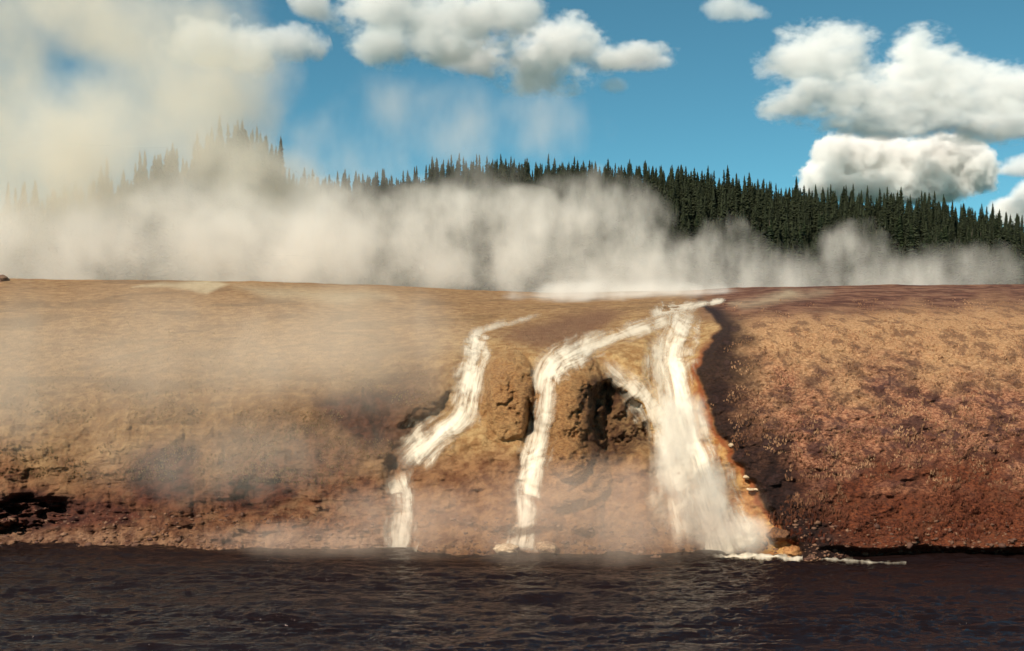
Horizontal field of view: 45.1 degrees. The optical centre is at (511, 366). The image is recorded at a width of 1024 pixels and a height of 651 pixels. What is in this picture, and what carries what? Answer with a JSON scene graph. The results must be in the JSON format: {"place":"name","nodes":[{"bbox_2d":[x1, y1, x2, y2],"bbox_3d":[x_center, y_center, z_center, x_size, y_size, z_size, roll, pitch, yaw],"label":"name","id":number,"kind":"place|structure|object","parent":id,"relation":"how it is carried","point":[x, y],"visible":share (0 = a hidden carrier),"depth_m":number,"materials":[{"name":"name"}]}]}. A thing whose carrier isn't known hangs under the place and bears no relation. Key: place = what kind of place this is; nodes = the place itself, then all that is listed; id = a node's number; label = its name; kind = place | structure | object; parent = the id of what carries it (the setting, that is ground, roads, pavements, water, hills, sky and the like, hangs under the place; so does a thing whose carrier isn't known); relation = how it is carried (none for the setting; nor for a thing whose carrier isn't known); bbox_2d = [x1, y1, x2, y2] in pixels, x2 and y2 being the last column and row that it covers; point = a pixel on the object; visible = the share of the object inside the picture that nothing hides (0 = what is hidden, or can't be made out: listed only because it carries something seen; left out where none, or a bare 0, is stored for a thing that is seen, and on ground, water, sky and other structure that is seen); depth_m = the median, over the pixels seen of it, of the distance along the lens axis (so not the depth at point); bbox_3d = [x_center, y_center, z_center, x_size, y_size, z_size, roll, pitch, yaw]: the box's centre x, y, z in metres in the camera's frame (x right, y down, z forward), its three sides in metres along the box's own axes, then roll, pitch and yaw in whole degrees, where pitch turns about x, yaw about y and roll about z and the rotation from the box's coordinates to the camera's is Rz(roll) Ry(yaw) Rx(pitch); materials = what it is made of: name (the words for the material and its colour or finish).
{"place":"outdoors","nodes":[
{"label":"outdoors","id":0,"kind":"place"},
{"bbox_2d":[408,332,488,462],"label":"waterfall","id":1,"kind":"structure","parent":0,"point":[458,420],"depth_m":44.01,"materials":[{"name":"white liquid"}]},
{"bbox_2d":[0,278,1023,561],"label":"ground","id":2,"kind":"structure","parent":0,"point":[606,462],"depth_m":44.30,"materials":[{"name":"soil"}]},
{"bbox_2d":[0,275,9,281],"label":"rock","id":3,"kind":"object","parent":2,"relation":"on","point":[4,278],"visible":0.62,"depth_m":69.59,"materials":[{"name":"brown stone"}]},
{"bbox_2d":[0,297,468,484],"bbox_3d":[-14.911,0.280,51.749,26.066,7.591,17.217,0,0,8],"label":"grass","id":4,"kind":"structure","parent":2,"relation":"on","point":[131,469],"depth_m":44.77,"materials":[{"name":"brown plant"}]},
{"bbox_2d":[389,479,411,546],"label":"waterfall","id":5,"kind":"structure","parent":2,"relation":"on","point":[394,487],"depth_m":41.23,"materials":[{"name":"white liquid"}]},
{"bbox_2d":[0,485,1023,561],"bbox_3d":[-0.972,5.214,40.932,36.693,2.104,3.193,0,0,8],"label":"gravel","id":6,"kind":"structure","parent":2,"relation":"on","point":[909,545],"depth_m":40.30,"materials":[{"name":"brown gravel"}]},
{"bbox_2d":[511,338,592,545],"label":"waterfall","id":7,"kind":"structure","parent":2,"relation":"on","point":[529,479],"depth_m":42.63,"materials":[{"name":"white liquid"}]},
{"bbox_2d":[574,317,666,357],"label":"runoff stream","id":8,"kind":"structure","parent":2,"relation":"on","point":[635,329],"depth_m":48.82,"materials":[{"name":"white liquid"}]},
{"bbox_2d":[628,385,667,422],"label":"waterfall","id":9,"kind":"structure","parent":2,"relation":"on","point":[655,411],"depth_m":44.56,"materials":[{"name":"white liquid"}]},
{"bbox_2d":[647,347,696,524],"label":"waterfall","id":10,"kind":"structure","parent":2,"relation":"on","point":[680,481],"depth_m":43.67,"materials":[{"name":"white liquid"}]},
{"bbox_2d":[659,313,754,552],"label":"waterfall","id":11,"kind":"structure","parent":2,"relation":"on","point":[714,500],"depth_m":42.76,"materials":[{"name":"white liquid"}]},
{"bbox_2d":[746,488,757,490],"bbox_3d":[8.042,4.064,40.840,0.538,0.105,0.389,0,0,39],"label":"rock","id":12,"kind":"object","parent":2,"relation":"on","point":[752,489],"visible":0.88,"depth_m":40.73,"materials":[{"name":"beige stone"}]},
{"bbox_2d":[766,527,789,541],"bbox_3d":[8.479,5.351,39.228,0.809,0.441,0.933,0,0,-17],"label":"rock","id":13,"kind":"object","parent":2,"relation":"on","point":[774,534],"visible":1,"depth_m":38.99,"materials":[{"name":"brown stone"}]},
{"bbox_2d":[783,546,800,556],"bbox_3d":[8.855,5.860,38.962,0.616,0.424,0.645,0,0,7],"label":"rock","id":14,"kind":"object","parent":2,"relation":"on","point":[792,551],"visible":0.82,"depth_m":38.74,"materials":[{"name":"orange stone"}]},
{"bbox_2d":[0,529,1023,650],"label":"river","id":15,"kind":"structure","parent":0,"point":[61,596],"depth_m":31.66,"materials":[{"name":"black liquid"}]},
{"bbox_2d":[493,543,518,552],"bbox_3d":[-0.243,5.868,39.813,0.782,0.357,1.076,0,0,-31],"label":"rock","id":16,"kind":"object","parent":15,"relation":"in","point":[506,548],"visible":1,"depth_m":39.50,"materials":[{"name":"beige stone"}]},
{"bbox_2d":[535,541,557,553],"bbox_3d":[1.107,5.761,39.419,0.679,0.387,0.871,0,0,-24],"label":"rock","id":17,"kind":"object","parent":15,"relation":"in","point":[547,547],"visible":1,"depth_m":39.14,"materials":[{"name":"beige stone"}]},
{"bbox_2d":[724,552,826,560],"bbox_3d":[9.168,5.968,38.472,6.042,0.304,2.029,0,0,0],"label":"foam","id":18,"kind":"object","parent":15,"relation":"on","point":[760,556],"visible":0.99,"depth_m":38.39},
{"bbox_2d":[0,0,1023,226],"label":"sky","id":19,"kind":"structure","parent":0,"point":[913,96],"materials":[{"name":"blue"}]},
{"bbox_2d":[174,194,956,291],"bbox_3d":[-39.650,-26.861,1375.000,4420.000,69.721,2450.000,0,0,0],"label":"hill","id":20,"kind":"structure","parent":0,"point":[215,276],"depth_m":251.45,"materials":[{"name":"soil"}]},
{"bbox_2d":[243,130,249,154],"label":"conifer tree","id":21,"kind":"object","parent":20,"relation":"on","point":[246,134],"visible":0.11,"depth_m":324.64,"materials":[{"name":"green plant"}]},
{"bbox_2d":[0,115,1023,292],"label":"forest","id":22,"kind":"object","parent":20,"relation":"on","point":[409,233],"visible":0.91,"depth_m":270.61,"materials":[{"name":"green plant"}]},
{"bbox_2d":[654,232,663,266],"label":"conifer tree","id":23,"kind":"object","parent":20,"relation":"on","point":[657,247],"visible":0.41,"depth_m":254.31,"materials":[{"name":"green plant"}]},
{"bbox_2d":[663,219,677,273],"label":"conifer tree","id":24,"kind":"object","parent":20,"relation":"on","point":[670,235],"visible":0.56,"depth_m":248.13,"materials":[{"name":"green plant"}]},
{"bbox_2d":[671,202,677,245],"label":"conifer tree","id":25,"kind":"object","parent":20,"relation":"on","point":[674,222],"visible":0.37,"depth_m":290.55,"materials":[{"name":"green plant"}]},
{"bbox_2d":[693,212,699,254],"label":"conifer tree","id":26,"kind":"object","parent":20,"relation":"on","point":[696,234],"visible":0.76,"depth_m":280.45,"materials":[{"name":"green plant"}]},
{"bbox_2d":[706,167,709,183],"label":"conifer tree","id":27,"kind":"object","parent":20,"relation":"on","point":[708,176],"visible":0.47,"depth_m":422.88,"materials":[{"name":"green plant"}]},
{"bbox_2d":[708,227,727,287],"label":"conifer tree","id":28,"kind":"object","parent":20,"relation":"on","point":[717,252],"visible":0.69,"depth_m":237.01,"materials":[{"name":"green plant"}]},
{"bbox_2d":[725,165,729,183],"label":"conifer tree","id":29,"kind":"object","parent":20,"relation":"on","point":[727,173],"visible":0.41,"depth_m":428.78,"materials":[{"name":"green plant"}]},
{"bbox_2d":[732,227,740,274],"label":"conifer tree","id":30,"kind":"object","parent":20,"relation":"on","point":[735,244],"visible":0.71,"depth_m":262.86,"materials":[{"name":"green plant"}]},
{"bbox_2d":[738,179,741,199],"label":"conifer tree","id":31,"kind":"object","parent":20,"relation":"on","point":[740,189],"visible":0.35,"depth_m":428.22,"materials":[{"name":"green plant"}]},
{"bbox_2d":[738,209,748,259],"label":"conifer tree","id":32,"kind":"object","parent":20,"relation":"on","point":[743,233],"visible":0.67,"depth_m":282.88,"materials":[{"name":"green plant"}]},
{"bbox_2d":[736,233,757,286],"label":"conifer tree","id":33,"kind":"object","parent":20,"relation":"on","point":[747,247],"visible":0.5,"depth_m":243.26,"materials":[{"name":"green plant"}]},
{"bbox_2d":[746,221,749,239],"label":"conifer tree","id":34,"kind":"object","parent":20,"relation":"on","point":[748,231],"visible":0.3,"depth_m":296.80,"materials":[{"name":"green plant"}]},
{"bbox_2d":[750,222,763,276],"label":"conifer tree","id":35,"kind":"object","parent":20,"relation":"on","point":[755,238],"visible":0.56,"depth_m":261.26,"materials":[{"name":"green plant"}]},
{"bbox_2d":[761,219,775,262],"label":"conifer tree","id":36,"kind":"object","parent":20,"relation":"on","point":[770,239],"visible":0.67,"depth_m":274.52,"materials":[{"name":"green plant"}]},
{"bbox_2d":[774,239,782,274],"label":"conifer tree","id":37,"kind":"object","parent":20,"relation":"on","point":[778,256],"visible":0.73,"depth_m":261.97,"materials":[{"name":"green plant"}]},
{"bbox_2d":[781,222,787,254],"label":"conifer tree","id":38,"kind":"object","parent":20,"relation":"on","point":[785,234],"visible":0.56,"depth_m":275.51,"materials":[{"name":"green plant"}]},
{"bbox_2d":[794,177,797,195],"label":"conifer tree","id":39,"kind":"object","parent":20,"relation":"on","point":[796,186],"visible":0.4,"depth_m":425.11,"materials":[{"name":"green plant"}]},
{"bbox_2d":[795,226,805,281],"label":"conifer tree","id":40,"kind":"object","parent":20,"relation":"on","point":[800,243],"visible":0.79,"depth_m":259.42,"materials":[{"name":"green plant"}]},
{"bbox_2d":[802,221,806,244],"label":"conifer tree","id":41,"kind":"object","parent":20,"relation":"on","point":[804,232],"visible":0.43,"depth_m":294.14,"materials":[{"name":"green plant"}]},
{"bbox_2d":[803,236,807,257],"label":"conifer tree","id":42,"kind":"object","parent":20,"relation":"on","point":[804,242],"visible":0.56,"depth_m":288.20,"materials":[{"name":"green plant"}]},
{"bbox_2d":[808,263,812,286],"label":"conifer tree","id":43,"kind":"object","parent":20,"relation":"on","point":[810,275],"visible":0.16,"depth_m":230.05,"materials":[{"name":"green plant"}]},
{"bbox_2d":[809,235,822,285],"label":"conifer tree","id":44,"kind":"object","parent":20,"relation":"on","point":[816,273],"visible":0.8,"depth_m":225.84,"materials":[{"name":"green plant"}]},
{"bbox_2d":[817,211,823,247],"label":"conifer tree","id":45,"kind":"object","parent":20,"relation":"on","point":[820,229],"visible":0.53,"depth_m":285.27,"materials":[{"name":"green plant"}]},
{"bbox_2d":[819,249,823,272],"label":"conifer tree","id":46,"kind":"object","parent":20,"relation":"on","point":[821,261],"visible":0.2,"depth_m":254.79,"materials":[{"name":"green plant"}]},
{"bbox_2d":[822,211,824,237],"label":"conifer tree","id":47,"kind":"object","parent":20,"relation":"on","point":[823,219],"visible":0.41,"depth_m":304.10,"materials":[{"name":"green plant"}]},
{"bbox_2d":[831,224,843,264],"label":"conifer tree","id":48,"kind":"object","parent":20,"relation":"on","point":[837,239],"visible":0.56,"depth_m":281.64,"materials":[{"name":"green plant"}]},
{"bbox_2d":[833,252,842,285],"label":"conifer tree","id":49,"kind":"object","parent":20,"relation":"on","point":[837,275],"visible":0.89,"depth_m":249.18,"materials":[{"name":"green plant"}]},
{"bbox_2d":[838,186,845,209],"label":"conifer tree","id":50,"kind":"object","parent":20,"relation":"on","point":[843,195],"visible":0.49,"depth_m":425.94,"materials":[{"name":"green plant"}]},
{"bbox_2d":[847,242,856,285],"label":"conifer tree","id":51,"kind":"object","parent":20,"relation":"on","point":[851,266],"visible":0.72,"depth_m":237.00,"materials":[{"name":"green plant"}]},
{"bbox_2d":[854,233,861,281],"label":"conifer tree","id":52,"kind":"object","parent":20,"relation":"on","point":[857,246],"visible":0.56,"depth_m":253.22,"materials":[{"name":"green plant"}]},
{"bbox_2d":[858,230,868,284],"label":"conifer tree","id":53,"kind":"object","parent":20,"relation":"on","point":[863,258],"visible":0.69,"depth_m":240.88,"materials":[{"name":"green plant"}]},
{"bbox_2d":[863,255,872,284],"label":"conifer tree","id":54,"kind":"object","parent":20,"relation":"on","point":[867,275],"visible":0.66,"depth_m":237.88,"materials":[{"name":"green plant"}]},
{"bbox_2d":[870,237,874,265],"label":"conifer tree","id":55,"kind":"object","parent":20,"relation":"on","point":[872,250],"visible":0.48,"depth_m":262.91,"materials":[{"name":"green plant"}]},
{"bbox_2d":[879,229,885,259],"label":"conifer tree","id":56,"kind":"object","parent":20,"relation":"on","point":[882,243],"visible":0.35,"depth_m":270.16,"materials":[{"name":"green plant"}]},
{"bbox_2d":[879,249,886,284],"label":"conifer tree","id":57,"kind":"object","parent":20,"relation":"on","point":[883,270],"visible":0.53,"depth_m":238.45,"materials":[{"name":"green plant"}]},
{"bbox_2d":[885,240,888,265],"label":"conifer tree","id":58,"kind":"object","parent":20,"relation":"on","point":[887,251],"visible":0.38,"depth_m":259.80,"materials":[{"name":"green plant"}]},
{"bbox_2d":[888,251,894,283],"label":"conifer tree","id":59,"kind":"object","parent":20,"relation":"on","point":[891,267],"visible":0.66,"depth_m":248.52,"materials":[{"name":"green plant"}]},
{"bbox_2d":[891,246,894,268],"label":"conifer tree","id":60,"kind":"object","parent":20,"relation":"on","point":[893,254],"visible":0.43,"depth_m":264.84,"materials":[{"name":"green plant"}]},
{"bbox_2d":[890,224,902,255],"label":"conifer tree","id":61,"kind":"object","parent":20,"relation":"on","point":[895,242],"visible":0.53,"depth_m":278.75,"materials":[{"name":"green plant"}]},
{"bbox_2d":[897,243,902,269],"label":"conifer tree","id":62,"kind":"object","parent":20,"relation":"on","point":[899,252],"visible":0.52,"depth_m":268.89,"materials":[{"name":"green plant"}]},
{"bbox_2d":[897,260,903,284],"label":"conifer tree","id":63,"kind":"object","parent":20,"relation":"on","point":[899,267],"visible":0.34,"depth_m":244.51,"materials":[{"name":"green plant"}]},
{"bbox_2d":[897,214,904,249],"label":"conifer tree","id":64,"kind":"object","parent":20,"relation":"on","point":[900,231],"visible":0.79,"depth_m":323.12,"materials":[{"name":"green plant"}]},
{"bbox_2d":[903,256,911,284],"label":"conifer tree","id":65,"kind":"object","parent":20,"relation":"on","point":[907,272],"visible":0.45,"depth_m":250.71,"materials":[{"name":"green plant"}]},
{"bbox_2d":[904,225,917,274],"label":"conifer tree","id":66,"kind":"object","parent":20,"relation":"on","point":[911,253],"visible":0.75,"depth_m":269.88,"materials":[{"name":"green plant"}]},
{"bbox_2d":[911,258,919,282],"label":"conifer tree","id":67,"kind":"object","parent":20,"relation":"on","point":[917,261],"visible":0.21,"depth_m":246.99,"materials":[{"name":"green plant"}]},
{"bbox_2d":[912,244,924,278],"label":"conifer tree","id":68,"kind":"object","parent":20,"relation":"on","point":[919,255],"visible":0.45,"depth_m":257.19,"materials":[{"name":"green plant"}]},
{"bbox_2d":[918,260,927,284],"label":"conifer tree","id":69,"kind":"object","parent":20,"relation":"on","point":[922,277],"visible":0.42,"depth_m":227.99,"materials":[{"name":"green plant"}]},
{"bbox_2d":[921,238,926,264],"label":"conifer tree","id":70,"kind":"object","parent":20,"relation":"on","point":[923,249],"visible":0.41,"depth_m":260.56,"materials":[{"name":"green plant"}]},
{"bbox_2d":[924,244,932,283],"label":"conifer tree","id":71,"kind":"object","parent":20,"relation":"on","point":[928,267],"visible":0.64,"depth_m":248.84,"materials":[{"name":"green plant"}]},
{"bbox_2d":[927,231,930,248],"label":"conifer tree","id":72,"kind":"object","parent":20,"relation":"on","point":[929,241],"visible":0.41,"depth_m":288.36,"materials":[{"name":"green plant"}]},
{"bbox_2d":[928,259,940,284],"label":"conifer tree","id":73,"kind":"object","parent":20,"relation":"on","point":[934,264],"visible":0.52,"depth_m":244.50,"materials":[{"name":"green plant"}]},
{"bbox_2d":[931,236,942,275],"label":"conifer tree","id":74,"kind":"object","parent":20,"relation":"on","point":[936,255],"visible":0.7,"depth_m":264.59,"materials":[{"name":"green plant"}]},
{"bbox_2d":[939,227,948,250],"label":"conifer tree","id":75,"kind":"object","parent":20,"relation":"on","point":[942,238],"visible":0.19,"depth_m":290.44,"materials":[{"name":"green plant"}]},
{"bbox_2d":[940,241,948,279],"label":"conifer tree","id":76,"kind":"object","parent":20,"relation":"on","point":[945,257],"visible":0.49,"depth_m":251.72,"materials":[{"name":"green plant"}]},
{"bbox_2d":[940,225,949,268],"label":"conifer tree","id":77,"kind":"object","parent":20,"relation":"on","point":[945,239],"visible":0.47,"depth_m":287.16,"materials":[{"name":"green plant"}]},
{"bbox_2d":[944,247,956,280],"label":"conifer tree","id":78,"kind":"object","parent":20,"relation":"on","point":[951,262],"visible":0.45,"depth_m":244.96,"materials":[{"name":"green plant"}]},
{"bbox_2d":[949,265,957,284],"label":"conifer tree","id":79,"kind":"object","parent":20,"relation":"on","point":[953,276],"visible":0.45,"depth_m":237.62,"materials":[{"name":"green plant"}]},
{"bbox_2d":[955,239,962,281],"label":"conifer tree","id":80,"kind":"object","parent":20,"relation":"on","point":[959,254],"visible":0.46,"depth_m":239.84,"materials":[{"name":"green plant"}]},
{"bbox_2d":[955,248,969,284],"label":"conifer tree","id":81,"kind":"object","parent":20,"relation":"on","point":[963,273],"visible":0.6,"depth_m":225.67,"materials":[{"name":"green plant"}]},
{"bbox_2d":[962,203,966,222],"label":"conifer tree","id":82,"kind":"object","parent":20,"relation":"on","point":[964,211],"visible":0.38,"depth_m":431.80,"materials":[{"name":"green plant"}]},
{"bbox_2d":[967,243,974,284],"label":"conifer tree","id":83,"kind":"object","parent":20,"relation":"on","point":[970,268],"visible":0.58,"depth_m":243.44,"materials":[{"name":"green plant"}]},
{"bbox_2d":[966,232,975,276],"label":"conifer tree","id":84,"kind":"object","parent":20,"relation":"on","point":[971,239],"visible":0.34,"depth_m":257.23,"materials":[{"name":"green plant"}]},
{"bbox_2d":[971,242,983,284],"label":"conifer tree","id":85,"kind":"object","parent":20,"relation":"on","point":[978,264],"visible":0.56,"depth_m":237.11,"materials":[{"name":"green plant"}]},
{"bbox_2d":[978,232,985,259],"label":"conifer tree","id":86,"kind":"object","parent":20,"relation":"on","point":[980,246],"visible":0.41,"depth_m":279.77,"materials":[{"name":"green plant"}]},
{"bbox_2d":[980,248,988,277],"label":"conifer tree","id":87,"kind":"object","parent":20,"relation":"on","point":[984,265],"visible":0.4,"depth_m":252.49,"materials":[{"name":"green plant"}]},
{"bbox_2d":[982,269,990,283],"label":"conifer tree","id":88,"kind":"object","parent":20,"relation":"on","point":[986,279],"visible":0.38,"depth_m":225.44,"materials":[{"name":"green plant"}]},
{"bbox_2d":[986,256,993,283],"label":"conifer tree","id":89,"kind":"object","parent":20,"relation":"on","point":[988,266],"visible":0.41,"depth_m":255.62,"materials":[{"name":"green plant"}]},
{"bbox_2d":[991,235,1000,275],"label":"conifer tree","id":90,"kind":"object","parent":20,"relation":"on","point":[996,252],"visible":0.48,"depth_m":278.27,"materials":[{"name":"green plant"}]},
{"bbox_2d":[993,215,998,241],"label":"conifer tree","id":91,"kind":"object","parent":20,"relation":"on","point":[996,231],"visible":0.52,"depth_m":329.05,"materials":[{"name":"green plant"}]},
{"bbox_2d":[994,245,1002,277],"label":"conifer tree","id":92,"kind":"object","parent":20,"relation":"on","point":[997,262],"visible":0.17,"depth_m":266.33,"materials":[{"name":"green plant"}]},
{"bbox_2d":[997,250,1005,283],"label":"conifer tree","id":93,"kind":"object","parent":20,"relation":"on","point":[1002,274],"visible":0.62,"depth_m":235.26,"materials":[{"name":"green plant"}]},
{"bbox_2d":[1004,265,1007,281],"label":"conifer tree","id":94,"kind":"object","parent":20,"relation":"on","point":[1006,270],"visible":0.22,"depth_m":248.70,"materials":[{"name":"green plant"}]},
{"bbox_2d":[1005,265,1014,283],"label":"conifer tree","id":95,"kind":"object","parent":20,"relation":"on","point":[1009,278],"visible":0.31,"depth_m":226.82,"materials":[{"name":"green plant"}]},
{"bbox_2d":[1011,253,1017,283],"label":"conifer tree","id":96,"kind":"object","parent":20,"relation":"on","point":[1013,270],"visible":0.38,"depth_m":231.91,"materials":[{"name":"green plant"}]},
{"bbox_2d":[1014,251,1017,276],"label":"conifer tree","id":97,"kind":"object","parent":20,"relation":"on","point":[1016,260],"visible":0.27,"depth_m":252.65,"materials":[{"name":"green plant"}]},
{"bbox_2d":[1016,253,1023,283],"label":"conifer tree","id":98,"kind":"object","parent":20,"relation":"on","point":[1020,272],"visible":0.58,"depth_m":245.00,"materials":[{"name":"green plant"}]},
{"bbox_2d":[1020,239,1023,255],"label":"conifer tree","id":99,"kind":"object","parent":20,"relation":"on","point":[1022,247],"visible":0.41,"depth_m":313.19,"materials":[{"name":"green plant"}]},
{"bbox_2d":[654,299,722,314],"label":"runoff stream","id":100,"kind":"structure","parent":0,"point":[683,307],"depth_m":55.23,"materials":[{"name":"white liquid"}]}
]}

